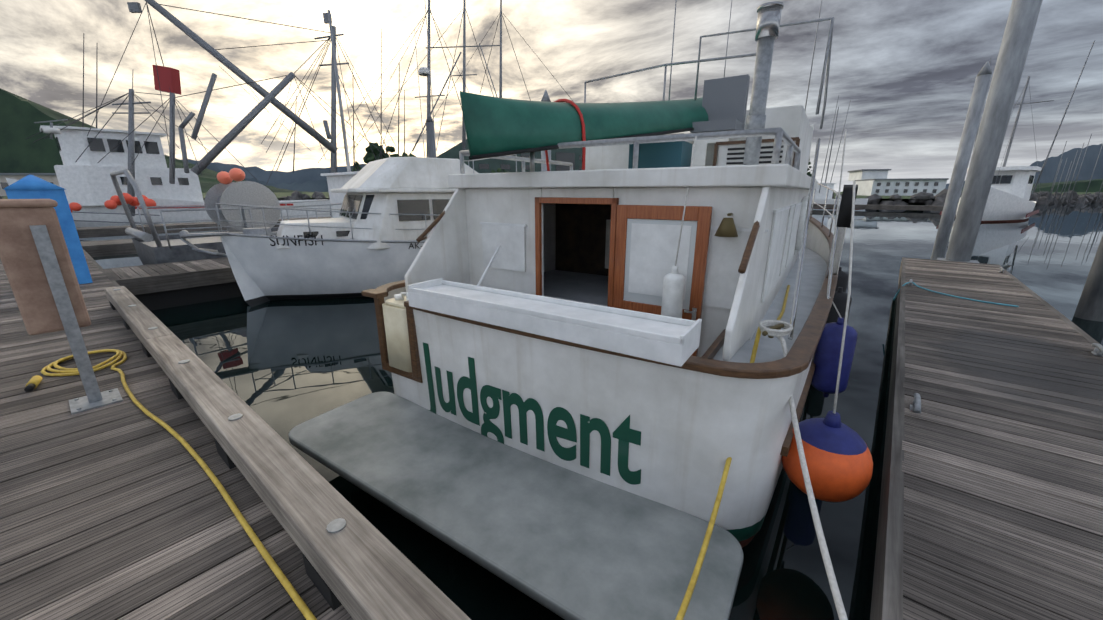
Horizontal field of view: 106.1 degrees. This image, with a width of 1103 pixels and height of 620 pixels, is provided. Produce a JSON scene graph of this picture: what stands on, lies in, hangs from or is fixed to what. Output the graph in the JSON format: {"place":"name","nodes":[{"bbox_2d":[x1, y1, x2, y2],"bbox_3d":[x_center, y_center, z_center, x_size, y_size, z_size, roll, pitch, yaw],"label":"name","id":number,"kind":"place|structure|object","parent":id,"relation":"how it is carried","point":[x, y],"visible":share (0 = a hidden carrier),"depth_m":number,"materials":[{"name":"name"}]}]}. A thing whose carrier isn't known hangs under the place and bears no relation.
{"place":"outdoors","nodes":[
{"label":"outdoors","id":0,"kind":"place"},
{"bbox_2d":[40,125,203,205],"bbox_3d":[-26.642,-8.814,26.038,4.200,4.220,6.100,13,20,38],"label":"boat cabin","id":1,"kind":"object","parent":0,"point":[85,179],"depth_m":24.11,"materials":[{"name":"white metal"}]},
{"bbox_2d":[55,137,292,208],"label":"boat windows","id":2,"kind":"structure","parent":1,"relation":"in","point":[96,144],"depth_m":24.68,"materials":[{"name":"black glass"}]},
{"bbox_2d":[0,88,301,192],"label":"hill","id":3,"kind":"structure","parent":0,"point":[19,151],"depth_m":424.96,"materials":[{"name":"green plant"}]},
{"bbox_2d":[182,159,366,184],"bbox_3d":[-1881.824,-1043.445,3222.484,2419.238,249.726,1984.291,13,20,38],"label":"mountain","id":4,"kind":"structure","parent":0,"point":[301,176],"depth_m":3216.75,"materials":[{"name":"green plant"}]},
{"bbox_2d":[194,162,362,191],"bbox_3d":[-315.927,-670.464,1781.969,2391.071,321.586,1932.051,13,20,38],"label":"mountain","id":5,"kind":"structure","parent":0,"point":[316,185],"depth_m":1807.53,"materials":[{"name":"green plant"}]},
{"bbox_2d":[218,157,477,248],"bbox_3d":[-2.877,-2.608,10.074,8.431,1.870,3.080,-11,19,-34],"label":"boat cabin","id":6,"kind":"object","parent":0,"point":[388,183],"depth_m":8.39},
{"bbox_2d":[303,195,449,237],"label":"boat windows","id":7,"kind":"structure","parent":6,"relation":"in","point":[352,202],"depth_m":8.61,"materials":[{"name":"black glass"}]},
{"bbox_2d":[382,292,411,371],"bbox_3d":[-1.263,0.164,3.632,0.340,0.668,0.260,10,19,32],"label":"fender","id":8,"kind":"object","parent":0,"point":[396,330],"visible":0.52,"depth_m":3.53,"materials":[{"name":"beige plastic"}]},
{"bbox_2d":[0,169,948,195],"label":"shore buildings","id":9,"kind":"structure","parent":0,"point":[869,182],"depth_m":106.43,"materials":[{"name":"paint"}]},
{"bbox_2d":[1,192,1094,198],"bbox_3d":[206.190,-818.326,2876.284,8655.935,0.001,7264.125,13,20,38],"label":"ground","id":10,"kind":"structure","parent":0,"point":[286,194],"depth_m":110.97,"materials":[{"name":"grey plant"}]},
{"bbox_2d":[437,139,581,172],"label":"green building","id":11,"kind":"structure","parent":10,"relation":"on","point":[573,156],"depth_m":117.00,"materials":[{"name":"clear"}]},
{"bbox_2d":[352,142,815,179],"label":"trees","id":12,"kind":"object","parent":10,"relation":"on","point":[368,157],"materials":[{"name":"green plant"}]},
{"bbox_2d":[1048,133,1102,201],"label":"mast reflections","id":13,"kind":"object","parent":10,"relation":"on","point":[1072,177],"visible":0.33,"depth_m":70.66,"materials":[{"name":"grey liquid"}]},
{"bbox_2d":[0,0,1102,191],"label":"sky","id":14,"kind":"structure","parent":0,"point":[908,70],"materials":[{"name":"grey"}]},
{"bbox_2d":[79,198,1102,619],"bbox_3d":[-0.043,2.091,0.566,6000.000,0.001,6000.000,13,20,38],"label":"water surface","id":15,"kind":"object","parent":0,"point":[281,368],"depth_m":5.20,"materials":[{"name":"grey liquid"}]},
{"bbox_2d":[6,178,330,227],"bbox_3d":[-24.167,-7.514,29.541,5.600,3.200,17.500,13,20,38],"label":"boat hull","id":16,"kind":"object","parent":15,"relation":"on","point":[170,216],"visible":0.23,"depth_m":25.99,"materials":[{"name":"white metal"}]},
{"bbox_2d":[69,193,155,212],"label":"orange buoys","id":17,"kind":"object","parent":16,"relation":"on","point":[113,202],"visible":0.71,"depth_m":18.12,"materials":[{"name":"orange plastic"}]},
{"bbox_2d":[134,281,242,310],"bbox_3d":[-4.541,-1.638,12.565,1.600,0.620,12.200,13,20,38],"label":"finger float","id":18,"kind":"object","parent":15,"relation":"on","point":[174,298],"depth_m":8.26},
{"bbox_2d":[101,257,230,280],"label":"finger planks","id":19,"kind":"object","parent":18,"relation":"on","point":[112,274],"visible":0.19,"depth_m":8.52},
{"bbox_2d":[76,217,330,294],"bbox_3d":[-0.717,-0.952,9.493,42.700,0.342,12.300,13,20,38],"label":"dock","id":20,"kind":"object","parent":15,"relation":"on","point":[148,284],"depth_m":12.20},
{"bbox_2d":[132,227,278,264],"bbox_3d":[-7.134,-2.518,14.193,3.500,2.000,10.000,13,20,38],"label":"boat hull","id":21,"kind":"object","parent":15,"relation":"on","point":[151,252],"visible":0.15,"depth_m":10.22,"materials":[{"name":"grey metal"}]},
{"bbox_2d":[110,10,358,247],"bbox_3d":[-7.657,-5.662,12.636,3.440,6.700,8.548,13,20,38],"label":"gillnetter gear","id":22,"kind":"object","parent":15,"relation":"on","point":[247,193],"visible":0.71,"depth_m":11.46,"materials":[{"name":"grey metal"}]},
{"bbox_2d":[217,168,244,183],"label":"buoys","id":23,"kind":"object","parent":22,"relation":"attached to","point":[234,174],"visible":1,"depth_m":11.45},
{"bbox_2d":[220,234,423,306],"bbox_3d":[-2.880,-1.295,10.446,8.400,1.700,3.040,-11,19,-34],"label":"boat hull","id":24,"kind":"object","parent":15,"relation":"on","point":[263,270],"visible":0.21,"depth_m":8.35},
{"bbox_2d":[269,235,322,245],"bbox_3d":[-4.926,-1.341,8.013,0.977,0.207,0.049,-2,16,-8],"label":"boat lettering","id":25,"kind":"object","parent":24,"relation":"attached to","point":[298,236],"visible":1,"depth_m":8.01},
{"bbox_2d":[179,4,516,256],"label":"sunfish rails","id":26,"kind":"object","parent":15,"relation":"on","point":[265,230],"visible":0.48,"depth_m":8.06,"materials":[{"name":"silver metal"}]},
{"bbox_2d":[426,113,435,157],"bbox_3d":[-6.090,-6.467,21.596,0.415,6.940,0.415,13,20,38],"label":"pile","id":27,"kind":"object","parent":15,"relation":"on","point":[430,137],"visible":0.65,"depth_m":20.80,"materials":[{"name":"grey metal"}]},
{"bbox_2d":[541,90,550,170],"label":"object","id":28,"kind":"object","parent":15,"relation":"in","point":[545,98],"visible":0.21,"depth_m":16.50,"materials":[{"name":"metal"}]},
{"bbox_2d":[0,189,1102,205],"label":"breakwater rocks","id":29,"kind":"object","parent":15,"relation":"on","point":[930,199],"visible":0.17,"depth_m":67.06,"materials":[{"name":"grey stone"}]},
{"bbox_2d":[384,221,829,547],"bbox_3d":[2.530,-0.637,7.080,3.720,2.500,10.400,10,19,32],"label":"boat hull","id":30,"kind":"object","parent":15,"relation":"on","point":[696,429],"visible":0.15,"depth_m":2.44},
{"bbox_2d":[413,309,431,330],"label":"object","id":31,"kind":"object","parent":30,"relation":"attached to","point":[421,319],"visible":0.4,"depth_m":3.28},
{"bbox_2d":[289,392,743,619],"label":"swim platform","id":32,"kind":"structure","parent":30,"relation":"attached to","point":[564,543],"depth_m":2.40,"materials":[{"name":"grey plastic"}]},
{"bbox_2d":[423,342,640,484],"bbox_3d":[-0.283,0.752,2.984,1.950,0.745,0.061,10,19,32],"label":"boat name lettering","id":33,"kind":"object","parent":30,"relation":"attached to","point":[624,433],"visible":0.92,"depth_m":2.84},
{"bbox_2d":[422,322,725,358],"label":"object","id":34,"kind":"object","parent":30,"relation":"attached to","point":[714,348],"visible":0.06,"depth_m":2.73,"materials":[{"name":"white"}]},
{"bbox_2d":[460,91,707,157],"bbox_3d":[1.028,-2.179,4.570,4.702,0.462,0.944,-25,28,-38],"label":"judgment canoe","id":35,"kind":"object","parent":30,"relation":"on","point":[494,124],"visible":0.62,"depth_m":3.39,"materials":[{"name":"green plastic"}]},
{"bbox_2d":[469,99,693,170],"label":"canoe trim","id":36,"kind":"structure","parent":35,"relation":"attached to","point":[521,151],"depth_m":3.49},
{"bbox_2d":[361,217,839,382],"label":"wooden gunwale trim","id":37,"kind":"structure","parent":30,"relation":"on","point":[797,359],"depth_m":2.67,"materials":[{"name":"brown wood"}]},
{"bbox_2d":[407,245,701,366],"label":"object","id":38,"kind":"object","parent":37,"relation":"on","point":[675,341],"visible":1,"depth_m":2.51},
{"bbox_2d":[788,138,841,339],"bbox_3d":[3.817,-1.526,6.183,0.760,1.526,8.478,8,18,25],"label":"judgment side rail","id":39,"kind":"object","parent":37,"relation":"on","point":[799,274],"visible":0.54,"depth_m":3.64,"materials":[{"name":"silver metal"}]},
{"bbox_2d":[832,185,857,274],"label":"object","id":40,"kind":"object","parent":39,"relation":"attached to","point":[844,217],"visible":0.9,"depth_m":3.62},
{"bbox_2d":[544,247,826,362],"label":"boat deck","id":41,"kind":"structure","parent":30,"relation":"on","point":[579,287],"depth_m":4.31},
{"bbox_2d":[405,164,817,360],"bbox_3d":[2.034,-1.076,6.174,2.940,1.640,8.000,10,19,32],"label":"boat cabin","id":42,"kind":"object","parent":41,"relation":"on","point":[747,196],"visible":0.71,"depth_m":3.34,"materials":[{"name":"white paint"}]},
{"bbox_2d":[555,204,610,275],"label":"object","id":43,"kind":"object","parent":42,"relation":"in","point":[582,238],"visible":0.06,"depth_m":5.33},
{"bbox_2d":[416,210,759,273],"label":"wooden handrails","id":44,"kind":"object","parent":42,"relation":"attached to","point":[726,227],"visible":0.77,"depth_m":2.73,"materials":[{"name":"brown wood"}]},
{"bbox_2d":[535,197,712,355],"bbox_3d":[0.480,-0.188,3.439,1.512,1.430,0.083,11,20,35],"label":"door frame","id":45,"kind":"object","parent":42,"relation":"in","point":[700,215],"depth_m":3.15,"materials":[{"name":"brown wood"}]},
{"bbox_2d":[480,202,802,308],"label":"cabin windows","id":46,"kind":"structure","parent":42,"relation":"attached to","point":[724,259],"depth_m":3.35,"materials":[{"name":"white glass"}]},
{"bbox_2d":[459,0,833,173],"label":"judgment rails","id":47,"kind":"object","parent":42,"relation":"on","point":[780,133],"visible":0.67,"depth_m":3.89,"materials":[{"name":"grey metal"}]},
{"bbox_2d":[585,105,813,174],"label":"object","id":48,"kind":"object","parent":42,"relation":"on","point":[792,121],"visible":0.19,"depth_m":5.13,"materials":[{"name":"white plastic"}]},
{"bbox_2d":[628,74,799,168],"bbox_3d":[1.754,-1.975,4.466,1.690,1.025,0.660,10,19,32],"label":"deck equipment","id":49,"kind":"object","parent":42,"relation":"on","point":[724,102],"visible":0.6,"depth_m":4.50,"materials":[{"name":"grey metal"}]},
{"bbox_2d":[743,1,783,164],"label":"exhaust stack","id":50,"kind":"object","parent":42,"relation":"on","point":[768,24],"visible":0.9,"depth_m":3.36,"materials":[{"name":"silver metal"}]},
{"bbox_2d":[762,324,784,337],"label":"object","id":51,"kind":"object","parent":41,"relation":"on","point":[776,327],"visible":0.29,"depth_m":2.50,"materials":[{"name":"gold metal"}]},
{"bbox_2d":[780,352,815,456],"bbox_3d":[2.535,-0.690,7.073,3.702,0.430,9.464,10,19,32],"label":"judgment rub rail","id":52,"kind":"object","parent":30,"relation":"attached to","point":[786,446],"visible":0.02,"depth_m":2.87,"materials":[{"name":"brown wood"}]},
{"bbox_2d":[759,320,847,619],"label":"mooring line","id":53,"kind":"object","parent":30,"relation":"attached to","point":[779,334],"visible":0.85,"depth_m":1.86,"materials":[{"name":"white fabric"}]},
{"bbox_2d":[808,96,850,198],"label":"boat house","id":54,"kind":"structure","parent":15,"relation":"on","point":[821,192],"depth_m":57.00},
{"bbox_2d":[812,198,867,204],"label":"distant boats","id":55,"kind":"object","parent":15,"relation":"on","point":[863,201],"visible":0.19,"depth_m":55.76,"materials":[{"name":"white"}]},
{"bbox_2d":[811,204,943,210],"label":"docks","id":56,"kind":"object","parent":15,"relation":"on","point":[902,207],"depth_m":47.83,"materials":[{"name":"grey wood"}]},
{"bbox_2d":[931,61,991,259],"bbox_3d":[11.726,-3.536,12.056,0.311,6.530,0.311,13,20,38],"label":"pile","id":57,"kind":"object","parent":15,"relation":"on","point":[975,110],"visible":0.85,"depth_m":11.76,"materials":[{"name":"wood"}]},
{"bbox_2d":[945,0,1042,260],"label":"dock piling","id":58,"kind":"object","parent":15,"relation":"on","point":[1013,51],"visible":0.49,"depth_m":8.81,"materials":[{"name":"metal"}]},
{"bbox_2d":[956,187,1035,222],"bbox_3d":[35.835,-8.540,33.691,13.000,2.900,4.400,-12,20,-37],"label":"boat hull","id":59,"kind":"object","parent":15,"relation":"on","point":[1001,206],"visible":0.42,"depth_m":30.50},
{"bbox_2d":[940,41,1094,217],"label":"laurel house","id":60,"kind":"structure","parent":15,"relation":"on","point":[1019,186],"depth_m":31.11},
{"bbox_2d":[992,175,1033,183],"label":"boat windows","id":61,"kind":"structure","parent":60,"relation":"attached to","point":[1006,179],"depth_m":31.25,"materials":[{"name":"black glass"}]},
{"bbox_2d":[1074,235,1102,321],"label":"pile","id":62,"kind":"object","parent":15,"relation":"on","point":[1090,305],"depth_m":7.21,"materials":[{"name":"grey metal"}]},
{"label":"dock floats","id":63,"kind":"object","parent":15,"relation":"on","visible":0},
{"bbox_2d":[0,254,353,619],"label":"dock planks","id":64,"kind":"object","parent":63,"relation":"on","point":[121,510],"visible":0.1,"depth_m":2.08,"materials":[{"name":"grey wood"}]},
{"bbox_2d":[0,199,90,334],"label":"pedestal box","id":65,"kind":"object","parent":64,"relation":"on","point":[27,278],"visible":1,"depth_m":2.82,"materials":[{"name":"brown wood"}]},
{"bbox_2d":[3,175,92,283],"bbox_3d":[-8.370,-1.317,6.911,0.651,1.780,0.651,13,20,38],"label":"blue locker","id":66,"kind":"object","parent":64,"relation":"on","point":[30,187],"visible":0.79,"depth_m":6.78,"materials":[{"name":"blue plastic"}]},
{"bbox_2d":[29,225,122,413],"bbox_3d":[-3.426,0.062,2.946,0.300,1.300,0.260,13,20,38],"label":"metal post","id":67,"kind":"object","parent":64,"relation":"on","point":[95,397],"visible":1,"depth_m":2.95,"materials":[{"name":"grey metal"}]},
{"bbox_2d":[109,289,345,610],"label":"rail blocks","id":68,"kind":"structure","parent":64,"relation":"on","point":[318,581],"depth_m":1.67,"materials":[{"name":"grey metal"}]},
{"bbox_2d":[104,286,470,619],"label":"bull rail","id":69,"kind":"object","parent":68,"relation":"on","point":[364,567],"visible":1,"depth_m":1.79,"materials":[{"name":"grey wood"}]},
{"bbox_2d":[26,0,573,223],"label":"boat masts and rigging","id":70,"kind":"object","parent":63,"relation":"on","point":[212,154],"visible":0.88,"depth_m":23.25,"materials":[{"name":"grey metal"}]},
{"bbox_2d":[42,2,430,133],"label":"harbour mast fittings","id":71,"kind":"object","parent":70,"relation":"attached to","point":[169,77],"visible":0.92,"depth_m":21.05,"materials":[{"name":"metal"}]},
{"bbox_2d":[24,285,789,619],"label":"shore cord","id":72,"kind":"object","parent":63,"relation":"on","point":[248,529],"visible":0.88,"depth_m":2.18,"materials":[{"name":"yellow plastic"}]},
{"bbox_2d":[82,248,1100,619],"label":"dock edge","id":73,"kind":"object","parent":63,"relation":"on","point":[888,588],"depth_m":2.29,"materials":[{"name":"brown wood"}]},
{"bbox_2d":[936,258,978,262],"bbox_3d":[9.406,-1.110,9.615,0.700,0.060,0.700,13,20,38],"label":"pile hoop","id":74,"kind":"object","parent":73,"relation":"on","point":[971,261],"visible":0.14,"depth_m":9.65,"materials":[{"name":"grey metal"}]},
{"bbox_2d":[902,258,1102,619],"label":"finger planks","id":75,"kind":"object","parent":63,"relation":"on","point":[1002,462],"visible":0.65,"depth_m":2.49,"materials":[{"name":"grey wood"}]},
{"bbox_2d":[893,282,1018,306],"bbox_3d":[6.080,-0.139,6.342,0.197,0.331,1.482,-4,16,-15],"label":"teal rope","id":76,"kind":"object","parent":75,"relation":"on","point":[956,296],"visible":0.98,"depth_m":6.16,"materials":[{"name":"teal"}]},
{"bbox_2d":[908,267,1102,412],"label":"dock cleats","id":77,"kind":"object","parent":75,"relation":"on","point":[915,406],"visible":0.98,"depth_m":3.90,"materials":[{"name":"grey metal"}]},
{"bbox_2d":[661,265,857,396],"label":"judgment fenders","id":78,"kind":"object","parent":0,"point":[826,359],"visible":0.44,"depth_m":3.44,"materials":[{"name":"blue plastic"}]},
{"bbox_2d":[675,129,855,413],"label":"judgment lanyards","id":79,"kind":"object","parent":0,"point":[848,301],"visible":1,"depth_m":2.58,"materials":[{"name":"white fabric"}]},
{"bbox_2d":[781,411,872,501],"bbox_3d":[1.666,0.877,2.524,0.470,0.557,0.470,10,19,32],"label":"buoy fender","id":80,"kind":"object","parent":79,"relation":"hanging from","point":[838,457],"visible":0.83,"depth_m":2.37,"materials":[{"name":"orange plastic"}]},
{"bbox_2d":[795,196,808,250],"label":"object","id":81,"kind":"object","parent":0,"point":[800,229],"visible":0.44,"depth_m":5.21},
{"bbox_2d":[945,144,1102,188],"bbox_3d":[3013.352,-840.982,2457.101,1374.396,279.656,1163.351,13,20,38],"label":"mountain","id":82,"kind":"structure","parent":0,"point":[1048,174],"depth_m":2453.83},
{"bbox_2d":[962,179,1102,191],"bbox_3d":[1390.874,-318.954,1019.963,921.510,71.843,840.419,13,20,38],"label":"shoreline","id":83,"kind":"structure","parent":0,"point":[1082,185],"depth_m":884.41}
]}

